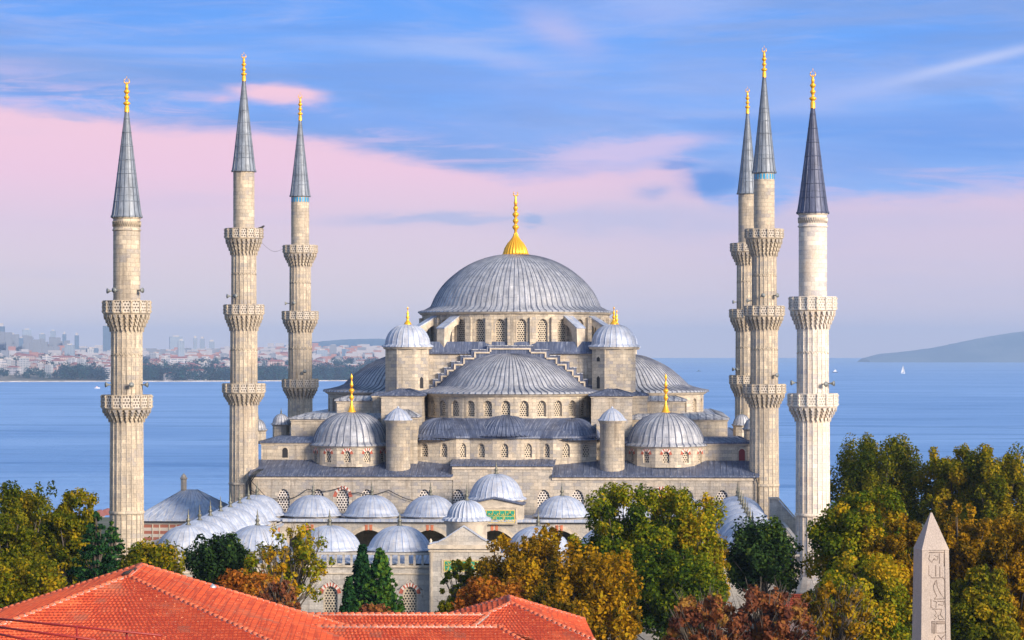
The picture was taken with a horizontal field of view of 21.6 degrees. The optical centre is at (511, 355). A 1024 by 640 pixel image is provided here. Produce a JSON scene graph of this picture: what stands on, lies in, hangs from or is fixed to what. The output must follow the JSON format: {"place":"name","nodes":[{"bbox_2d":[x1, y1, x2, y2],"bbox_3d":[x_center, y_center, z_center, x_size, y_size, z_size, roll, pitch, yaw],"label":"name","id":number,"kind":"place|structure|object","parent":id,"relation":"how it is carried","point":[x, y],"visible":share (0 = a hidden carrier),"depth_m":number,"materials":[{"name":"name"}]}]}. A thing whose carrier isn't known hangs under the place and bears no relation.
{"place":"outdoors","nodes":[
{"label":"outdoors","id":0,"kind":"place"},
{"bbox_2d":[0,618,161,639],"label":"metal rail","id":1,"kind":"object","parent":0,"point":[77,637],"visible":1,"depth_m":119.76,"materials":[{"name":"red metal"}]},
{"bbox_2d":[0,373,218,380],"bbox_3d":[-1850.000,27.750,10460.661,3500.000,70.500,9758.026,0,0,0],"label":"shore","id":2,"kind":"structure","parent":0,"point":[19,378],"depth_m":6325.58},
{"bbox_2d":[0,323,4,330],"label":"skyscraper","id":3,"kind":"structure","parent":2,"relation":"on","point":[2,327],"depth_m":9788.75,"materials":[{"name":"grey glass"}]},
{"bbox_2d":[1,363,9,371],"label":"building","id":4,"kind":"structure","parent":2,"relation":"on","point":[4,365],"depth_m":6521.52,"materials":[{"name":"grey"}]},
{"bbox_2d":[3,357,10,365],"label":"building","id":5,"kind":"structure","parent":2,"relation":"on","point":[8,361],"depth_m":6678.86,"materials":[{"name":"grey"}]},
{"bbox_2d":[6,366,21,374],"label":"building","id":6,"kind":"structure","parent":2,"relation":"on","point":[13,370],"depth_m":6475.80,"materials":[{"name":"white"}]},
{"bbox_2d":[19,337,22,345],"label":"skyscraper","id":7,"kind":"structure","parent":2,"relation":"on","point":[20,341],"depth_m":9393.34,"materials":[{"name":"blue glass"}]},
{"bbox_2d":[19,356,28,373],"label":"building","id":8,"kind":"structure","parent":2,"relation":"on","point":[23,362],"depth_m":6568.56,"materials":[{"name":"grey"}]},
{"bbox_2d":[22,329,31,335],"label":"skyscraper","id":9,"kind":"structure","parent":2,"relation":"on","point":[28,332],"depth_m":10483.20,"materials":[{"name":"grey"}]},
{"bbox_2d":[20,354,35,359],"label":"building","id":10,"kind":"structure","parent":2,"relation":"on","point":[31,356],"depth_m":7770.54,"materials":[{"name":"pink"}]},
{"bbox_2d":[39,333,45,341],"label":"skyscraper","id":11,"kind":"structure","parent":2,"relation":"on","point":[42,335],"depth_m":10489.03,"materials":[{"name":"grey"}]},
{"bbox_2d":[42,354,50,362],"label":"building","id":12,"kind":"structure","parent":2,"relation":"on","point":[46,357],"depth_m":7359.99,"materials":[{"name":"grey"}]},
{"bbox_2d":[45,363,52,377],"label":"building","id":13,"kind":"structure","parent":2,"relation":"on","point":[48,367],"depth_m":6357.63,"materials":[{"name":"grey"}]},
{"bbox_2d":[50,330,55,336],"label":"skyscraper","id":14,"kind":"structure","parent":2,"relation":"on","point":[52,333],"depth_m":10490.11,"materials":[{"name":"grey"}]},
{"bbox_2d":[51,359,65,367],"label":"building","id":15,"kind":"structure","parent":2,"relation":"on","point":[56,361],"depth_m":7219.50,"materials":[{"name":"white"}]},
{"bbox_2d":[62,331,65,343],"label":"skyscraper","id":16,"kind":"structure","parent":2,"relation":"on","point":[63,336],"depth_m":9493.74,"materials":[{"name":"grey glass"}]},
{"bbox_2d":[60,356,75,360],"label":"building","id":17,"kind":"structure","parent":2,"relation":"on","point":[64,357],"depth_m":7600.41,"materials":[{"name":"red"}]},
{"bbox_2d":[65,344,74,355],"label":"skyscraper","id":18,"kind":"structure","parent":2,"relation":"on","point":[70,349],"depth_m":8185.70,"materials":[{"name":"grey"}]},
{"bbox_2d":[68,357,76,363],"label":"building","id":19,"kind":"structure","parent":2,"relation":"on","point":[72,359],"depth_m":7389.02,"materials":[{"name":"grey"}]},
{"bbox_2d":[75,333,78,348],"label":"skyscraper","id":20,"kind":"structure","parent":2,"relation":"on","point":[76,341],"depth_m":9493.31,"materials":[{"name":"blue glass"}]},
{"bbox_2d":[77,357,85,365],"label":"building","id":21,"kind":"structure","parent":2,"relation":"on","point":[81,360],"depth_m":6947.43,"materials":[{"name":"grey"}]},
{"bbox_2d":[87,347,93,352],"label":"building","id":22,"kind":"structure","parent":2,"relation":"on","point":[90,350],"depth_m":8569.08,"materials":[{"name":"grey"}]},
{"bbox_2d":[86,347,98,352],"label":"building","id":23,"kind":"structure","parent":2,"relation":"on","point":[96,350],"depth_m":8588.22,"materials":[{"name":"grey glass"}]},
{"bbox_2d":[103,325,110,351],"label":"skyscraper","id":24,"kind":"structure","parent":2,"relation":"on","point":[106,339],"depth_m":8988.24,"materials":[{"name":"blue glass"}]},
{"bbox_2d":[105,364,110,379],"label":"building","id":25,"kind":"structure","parent":2,"relation":"on","point":[108,367],"depth_m":6320.31,"materials":[{"name":"white"}]},
{"bbox_2d":[150,352,158,358],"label":"building","id":26,"kind":"structure","parent":2,"relation":"on","point":[154,355],"depth_m":8176.84,"materials":[{"name":"grey"}]},
{"bbox_2d":[161,356,169,362],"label":"building","id":27,"kind":"structure","parent":2,"relation":"on","point":[167,358],"depth_m":7621.33,"materials":[{"name":"grey"}]},
{"bbox_2d":[164,372,174,380],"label":"building","id":28,"kind":"structure","parent":2,"relation":"on","point":[170,379],"depth_m":6344.12,"materials":[{"name":"white"}]},
{"bbox_2d":[169,336,182,348],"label":"skyscraper","id":29,"kind":"structure","parent":2,"relation":"on","point":[173,341],"depth_m":10474.79,"materials":[{"name":"grey"}]},
{"bbox_2d":[170,356,187,362],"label":"building","id":30,"kind":"structure","parent":2,"relation":"on","point":[182,359],"depth_m":7872.59,"materials":[{"name":"white"}]},
{"bbox_2d":[178,339,184,356],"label":"skyscraper","id":31,"kind":"structure","parent":2,"relation":"on","point":[181,347],"depth_m":8190.48,"materials":[{"name":"grey"}]},
{"bbox_2d":[0,352,377,380],"bbox_3d":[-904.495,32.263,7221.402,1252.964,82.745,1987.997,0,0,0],"label":"shoreline wood","id":32,"kind":"object","parent":2,"relation":"on","point":[343,371],"visible":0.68,"depth_m":6418.29,"materials":[{"name":"green plant"}]},
{"bbox_2d":[187,355,192,362],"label":"building","id":33,"kind":"structure","parent":2,"relation":"on","point":[190,358],"depth_m":7888.18,"materials":[{"name":"grey"}]},
{"bbox_2d":[0,331,384,372],"bbox_3d":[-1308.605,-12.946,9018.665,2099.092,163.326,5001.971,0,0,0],"label":"distant city","id":34,"kind":"object","parent":2,"relation":"on","point":[9,343],"visible":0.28,"depth_m":8987.11,"materials":[{"name":"grey"}]},
{"bbox_2d":[193,336,196,348],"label":"skyscraper","id":35,"kind":"structure","parent":2,"relation":"on","point":[194,342],"depth_m":10492.70,"materials":[{"name":"grey"}]},
{"bbox_2d":[186,369,206,380],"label":"building","id":36,"kind":"structure","parent":2,"relation":"on","point":[190,379],"depth_m":6370.58,"materials":[{"name":"white"}]},
{"bbox_2d":[200,337,204,348],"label":"skyscraper","id":37,"kind":"structure","parent":2,"relation":"on","point":[202,342],"depth_m":10491.30,"materials":[{"name":"grey"}]},
{"bbox_2d":[209,340,214,348],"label":"skyscraper","id":38,"kind":"structure","parent":2,"relation":"on","point":[211,343],"depth_m":10489.07,"materials":[{"name":"grey"}]},
{"bbox_2d":[266,360,284,365],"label":"building","id":39,"kind":"structure","parent":2,"relation":"on","point":[268,362],"depth_m":7551.17,"materials":[{"name":"white"}]},
{"bbox_2d":[312,361,322,365],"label":"building","id":40,"kind":"structure","parent":2,"relation":"on","point":[318,362],"depth_m":7813.31,"materials":[{"name":"white"}]},
{"bbox_2d":[315,357,325,361],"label":"building","id":41,"kind":"structure","parent":2,"relation":"on","point":[321,359],"depth_m":8172.30,"materials":[{"name":"white"}]},
{"bbox_2d":[316,349,327,355],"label":"skyscraper","id":42,"kind":"structure","parent":2,"relation":"on","point":[323,352],"depth_m":8583.34,"materials":[{"name":"grey"}]},
{"bbox_2d":[0,380,346,381],"bbox_3d":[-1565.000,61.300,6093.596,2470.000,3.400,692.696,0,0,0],"label":"quay","id":43,"kind":"structure","parent":0,"point":[157,381],"depth_m":6256.82,"materials":[{"name":"stone"}]},
{"bbox_2d":[0,562,347,639],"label":"house","id":44,"kind":"structure","parent":0,"point":[165,603],"depth_m":150.70,"materials":[{"name":"red tile"}]},
{"bbox_2d":[121,569,131,575],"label":"bird","id":45,"kind":"object","parent":44,"relation":"on","point":[126,573],"visible":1,"depth_m":153.44},
{"bbox_2d":[144,473,228,542],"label":"pavilion","id":46,"kind":"structure","parent":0,"point":[162,518],"depth_m":340.22,"materials":[{"name":"grey metal"}]},
{"bbox_2d":[284,339,385,346],"bbox_3d":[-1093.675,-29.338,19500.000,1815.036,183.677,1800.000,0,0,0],"label":"hill","id":47,"kind":"structure","parent":0,"point":[371,342],"depth_m":19303.10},
{"bbox_2d":[0,358,1023,516],"bbox_3d":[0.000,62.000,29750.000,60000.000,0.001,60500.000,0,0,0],"label":"sea","id":48,"kind":"structure","parent":0,"point":[58,433],"depth_m":2626.55,"materials":[{"name":"blue liquid"}]},
{"bbox_2d":[0,0,1023,357],"label":"sky","id":49,"kind":"structure","parent":0,"point":[617,127],"materials":[{"name":"blue"}]},
{"bbox_2d":[34,517,1012,639],"bbox_3d":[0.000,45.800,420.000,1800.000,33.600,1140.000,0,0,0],"label":"ground","id":50,"kind":"structure","parent":0,"point":[104,521],"depth_m":474.12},
{"bbox_2d":[0,513,40,575],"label":"tree","id":51,"kind":"object","parent":50,"relation":"on","point":[15,543],"visible":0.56,"depth_m":221.11,"materials":[{"name":"green plant"}]},
{"bbox_2d":[0,480,69,567],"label":"tree","id":52,"kind":"object","parent":50,"relation":"on","point":[16,501],"visible":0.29,"depth_m":249.01,"materials":[{"name":"green plant"}]},
{"bbox_2d":[0,552,79,607],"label":"tree","id":53,"kind":"object","parent":50,"relation":"on","point":[25,582],"visible":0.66,"depth_m":203.68,"materials":[{"name":"green plant"}]},
{"bbox_2d":[36,487,99,586],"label":"tree","id":54,"kind":"object","parent":50,"relation":"on","point":[63,536],"visible":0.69,"depth_m":234.88,"materials":[{"name":"green plant"}]},
{"bbox_2d":[65,511,119,584],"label":"cedar tree","id":55,"kind":"object","parent":50,"relation":"on","point":[96,548],"visible":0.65,"depth_m":223.48,"materials":[{"name":"green plant"}]},
{"bbox_2d":[97,510,105,516],"bbox_3d":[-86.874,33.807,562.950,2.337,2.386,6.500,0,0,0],"label":"house","id":56,"kind":"structure","parent":50,"relation":"on","point":[102,513],"depth_m":563.32,"materials":[{"name":"paint"}]},
{"bbox_2d":[102,508,109,514],"bbox_3d":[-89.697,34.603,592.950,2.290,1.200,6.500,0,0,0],"label":"house","id":57,"kind":"structure","parent":50,"relation":"on","point":[106,511],"depth_m":589.84,"materials":[{"name":"paint"}]},
{"bbox_2d":[103,519,124,569],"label":"cedar tree","id":58,"kind":"object","parent":50,"relation":"on","point":[113,548],"visible":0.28,"depth_m":239.72,"materials":[{"name":"green plant"}]},
{"bbox_2d":[100,76,152,566],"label":"minaret","id":59,"kind":"object","parent":50,"relation":"on","point":[126,406],"visible":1,"depth_m":269.62,"materials":[{"name":"stone"}]},
{"bbox_2d":[117,536,185,574],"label":"tree","id":60,"kind":"object","parent":50,"relation":"on","point":[163,556],"visible":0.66,"depth_m":224.94,"materials":[{"name":"green plant"}]},
{"bbox_2d":[179,531,254,585],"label":"tree","id":61,"kind":"object","parent":50,"relation":"on","point":[212,560],"visible":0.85,"depth_m":230.60,"materials":[{"name":"green plant"}]},
{"bbox_2d":[222,54,265,502],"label":"minaret","id":62,"kind":"object","parent":50,"relation":"on","point":[243,390],"visible":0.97,"depth_m":330.88,"materials":[{"name":"stone"}]},
{"bbox_2d":[215,568,293,601],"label":"tree","id":63,"kind":"object","parent":50,"relation":"on","point":[236,580],"visible":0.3,"depth_m":213.37,"materials":[{"name":"orange plant"}]},
{"bbox_2d":[255,577,301,609],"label":"tree","id":64,"kind":"object","parent":50,"relation":"on","point":[277,589],"visible":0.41,"depth_m":205.67,"materials":[{"name":"brown plant"}]},
{"bbox_2d":[255,544,301,602],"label":"tree","id":65,"kind":"object","parent":50,"relation":"on","point":[279,569],"visible":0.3,"depth_m":222.08,"materials":[{"name":"yellow plant"}]},
{"bbox_2d":[242,521,335,607],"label":"tree","id":66,"kind":"object","parent":50,"relation":"on","point":[303,552],"visible":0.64,"depth_m":227.55,"materials":[{"name":"yellow plant"}]},
{"bbox_2d":[281,95,318,432],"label":"minaret","id":67,"kind":"object","parent":50,"relation":"on","point":[300,385],"visible":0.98,"depth_m":385.71,"materials":[{"name":"stone"}]},
{"bbox_2d":[338,576,359,612],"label":"conifer tree","id":68,"kind":"object","parent":50,"relation":"on","point":[349,602],"visible":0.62,"depth_m":225.70,"materials":[{"name":"green plant"}]},
{"bbox_2d":[351,543,369,601],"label":"conifer tree","id":69,"kind":"object","parent":50,"relation":"on","point":[360,566],"visible":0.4,"depth_m":235.52,"materials":[{"name":"green plant"}]},
{"bbox_2d":[359,603,393,612],"bbox_3d":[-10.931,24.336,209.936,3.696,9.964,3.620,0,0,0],"label":"shrub","id":70,"kind":"object","parent":50,"relation":"on","point":[371,607],"visible":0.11,"depth_m":209.75,"materials":[{"name":"brown plant"}]},
{"bbox_2d":[357,547,405,612],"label":"conifer tree","id":71,"kind":"object","parent":50,"relation":"on","point":[381,590],"visible":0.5,"depth_m":227.41,"materials":[{"name":"green plant"}]},
{"bbox_2d":[307,612,534,639],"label":"house","id":72,"kind":"structure","parent":50,"relation":"on","point":[412,626],"depth_m":161.14,"materials":[{"name":"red tile"}]},
{"bbox_2d":[434,599,453,612],"bbox_3d":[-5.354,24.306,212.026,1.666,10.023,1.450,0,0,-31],"label":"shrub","id":73,"kind":"object","parent":50,"relation":"on","point":[442,606],"visible":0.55,"depth_m":211.74,"materials":[{"name":"green plant"}]},
{"bbox_2d":[436,552,472,610],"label":"tree","id":74,"kind":"object","parent":50,"relation":"on","point":[460,579],"visible":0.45,"depth_m":239.50,"materials":[{"name":"green plant"}]},
{"bbox_2d":[150,462,800,639],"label":"courtyard","id":75,"kind":"structure","parent":50,"relation":"on","point":[495,501],"depth_m":275.53,"materials":[{"name":"stone"}]},
{"bbox_2d":[450,575,529,611],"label":"tree","id":76,"kind":"object","parent":50,"relation":"on","point":[481,590],"visible":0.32,"depth_m":213.06,"materials":[{"name":"orange plant"}]},
{"bbox_2d":[246,192,759,564],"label":"mosque","id":77,"kind":"structure","parent":50,"relation":"on","point":[538,380],"depth_m":334.95,"materials":[{"name":"grey stone"}]},
{"bbox_2d":[281,447,288,457],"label":"window","id":78,"kind":"structure","parent":77,"relation":"in","point":[285,449],"depth_m":335.01,"materials":[{"name":"black glass"}]},
{"bbox_2d":[420,377,422,387],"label":"slit window","id":79,"kind":"structure","parent":77,"relation":"in","point":[421,379],"depth_m":343.38,"materials":[{"name":"black glass"}]},
{"bbox_2d":[597,376,599,388],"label":"slit window","id":80,"kind":"structure","parent":77,"relation":"in","point":[598,378],"depth_m":342.20,"materials":[{"name":"black glass"}]},
{"bbox_2d":[738,448,745,460],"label":"door","id":81,"kind":"structure","parent":77,"relation":"in","point":[741,451],"depth_m":332.08,"materials":[{"name":"red wood"}]},
{"bbox_2d":[467,533,553,600],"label":"tree","id":82,"kind":"object","parent":50,"relation":"on","point":[516,562],"visible":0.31,"depth_m":234.61,"materials":[{"name":"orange plant"}]},
{"bbox_2d":[451,594,595,639],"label":"house","id":83,"kind":"structure","parent":50,"relation":"on","point":[530,619],"depth_m":175.37,"materials":[{"name":"red tile"}]},
{"bbox_2d":[524,523,562,573],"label":"tree","id":84,"kind":"object","parent":50,"relation":"on","point":[546,553],"visible":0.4,"depth_m":239.31,"materials":[{"name":"yellow plant"}]},
{"bbox_2d":[531,578,591,629],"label":"tree","id":85,"kind":"object","parent":50,"relation":"on","point":[561,589],"visible":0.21,"depth_m":203.47,"materials":[{"name":"yellow plant"}]},
{"bbox_2d":[542,539,643,639],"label":"tree","id":86,"kind":"object","parent":50,"relation":"on","point":[598,584],"visible":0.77,"depth_m":210.03,"materials":[{"name":"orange plant"}]},
{"bbox_2d":[567,481,677,639],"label":"tree","id":87,"kind":"object","parent":50,"relation":"on","point":[618,535],"visible":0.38,"depth_m":235.98,"materials":[{"name":"green plant"}]},
{"bbox_2d":[648,485,695,551],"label":"tree","id":88,"kind":"object","parent":50,"relation":"on","point":[668,493],"visible":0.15,"depth_m":239.38,"materials":[{"name":"green plant"}]},
{"bbox_2d":[619,543,728,639],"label":"tree","id":89,"kind":"object","parent":50,"relation":"on","point":[687,573],"visible":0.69,"depth_m":224.16,"materials":[{"name":"green plant"}]},
{"bbox_2d":[661,486,730,603],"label":"tree","id":90,"kind":"object","parent":50,"relation":"on","point":[699,534],"visible":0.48,"depth_m":236.88,"materials":[{"name":"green plant"}]},
{"bbox_2d":[660,585,747,639],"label":"tree","id":91,"kind":"object","parent":50,"relation":"on","point":[684,623],"visible":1,"depth_m":185.42,"materials":[{"name":"brown plant"}]},
{"bbox_2d":[729,87,753,418],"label":"minaret","id":92,"kind":"object","parent":50,"relation":"on","point":[740,254],"visible":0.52,"depth_m":380.27,"materials":[{"name":"stone"}]},
{"bbox_2d":[723,514,803,600],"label":"tree","id":93,"kind":"object","parent":50,"relation":"on","point":[766,552],"visible":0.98,"depth_m":238.70,"materials":[{"name":"green plant"}]},
{"bbox_2d":[742,48,786,518],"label":"minaret","id":94,"kind":"object","parent":50,"relation":"on","point":[763,391],"visible":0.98,"depth_m":326.68,"materials":[{"name":"stone"}]},
{"bbox_2d":[716,577,823,639],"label":"tree","id":95,"kind":"object","parent":50,"relation":"on","point":[772,618],"visible":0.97,"depth_m":188.91,"materials":[{"name":"brown plant"}]},
{"bbox_2d":[768,497,795,534],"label":"side wall","id":96,"kind":"structure","parent":50,"relation":"on","point":[777,508],"depth_m":317.99,"materials":[{"name":"stone"}]},
{"bbox_2d":[785,594,811,638],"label":"kiosk","id":97,"kind":"object","parent":50,"relation":"on","point":[792,602],"visible":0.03,"depth_m":263.05,"materials":[{"name":"red paint"}]},
{"bbox_2d":[787,68,838,593],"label":"minaret","id":98,"kind":"object","parent":50,"relation":"on","point":[812,404],"visible":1,"depth_m":266.00,"materials":[{"name":"stone"}]},
{"bbox_2d":[791,579,879,639],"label":"tree","id":99,"kind":"object","parent":50,"relation":"on","point":[846,628],"visible":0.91,"depth_m":195.40,"materials":[{"name":"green plant"}]},
{"bbox_2d":[805,549,912,639],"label":"tree","id":100,"kind":"object","parent":50,"relation":"on","point":[882,578],"visible":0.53,"depth_m":220.35,"materials":[{"name":"green plant"}]},
{"bbox_2d":[802,485,917,633],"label":"tree","id":101,"kind":"object","parent":50,"relation":"on","point":[841,528],"visible":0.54,"depth_m":237.86,"materials":[{"name":"green plant"}]},
{"bbox_2d":[830,432,930,563],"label":"tree","id":102,"kind":"object","parent":50,"relation":"on","point":[870,466],"visible":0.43,"depth_m":302.85,"materials":[{"name":"green plant"}]},
{"bbox_2d":[864,513,922,637],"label":"tree","id":103,"kind":"object","parent":50,"relation":"on","point":[894,545],"visible":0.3,"depth_m":226.82,"materials":[{"name":"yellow plant"}]},
{"bbox_2d":[912,513,950,639],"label":"obelisk","id":104,"kind":"object","parent":50,"relation":"on","point":[931,605],"visible":1,"depth_m":165.21,"materials":[{"name":"beige stone"}]},
{"bbox_2d":[907,443,980,552],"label":"tree","id":105,"kind":"object","parent":50,"relation":"on","point":[947,477],"visible":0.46,"depth_m":298.43,"materials":[{"name":"green plant"}]},
{"bbox_2d":[935,499,995,619],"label":"tree","id":106,"kind":"object","parent":50,"relation":"on","point":[966,547],"visible":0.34,"depth_m":248.53,"materials":[{"name":"yellow plant"}]},
{"bbox_2d":[949,563,1023,639],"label":"tree","id":107,"kind":"object","parent":50,"relation":"on","point":[983,609],"visible":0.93,"depth_m":219.82,"materials":[{"name":"green plant"}]},
{"bbox_2d":[956,441,1023,536],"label":"tree","id":108,"kind":"object","parent":50,"relation":"on","point":[999,489],"visible":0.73,"depth_m":294.04,"materials":[{"name":"green plant"}]},
{"bbox_2d":[975,513,1023,639],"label":"tree","id":109,"kind":"object","parent":50,"relation":"on","point":[1006,548],"visible":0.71,"depth_m":234.37,"materials":[{"name":"yellow plant"}]},
{"bbox_2d":[857,331,1023,361],"bbox_3d":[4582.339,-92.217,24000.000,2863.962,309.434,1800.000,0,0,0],"label":"hill","id":110,"kind":"structure","parent":0,"point":[1008,347],"depth_m":23560.12,"materials":[{"name":"blue"}]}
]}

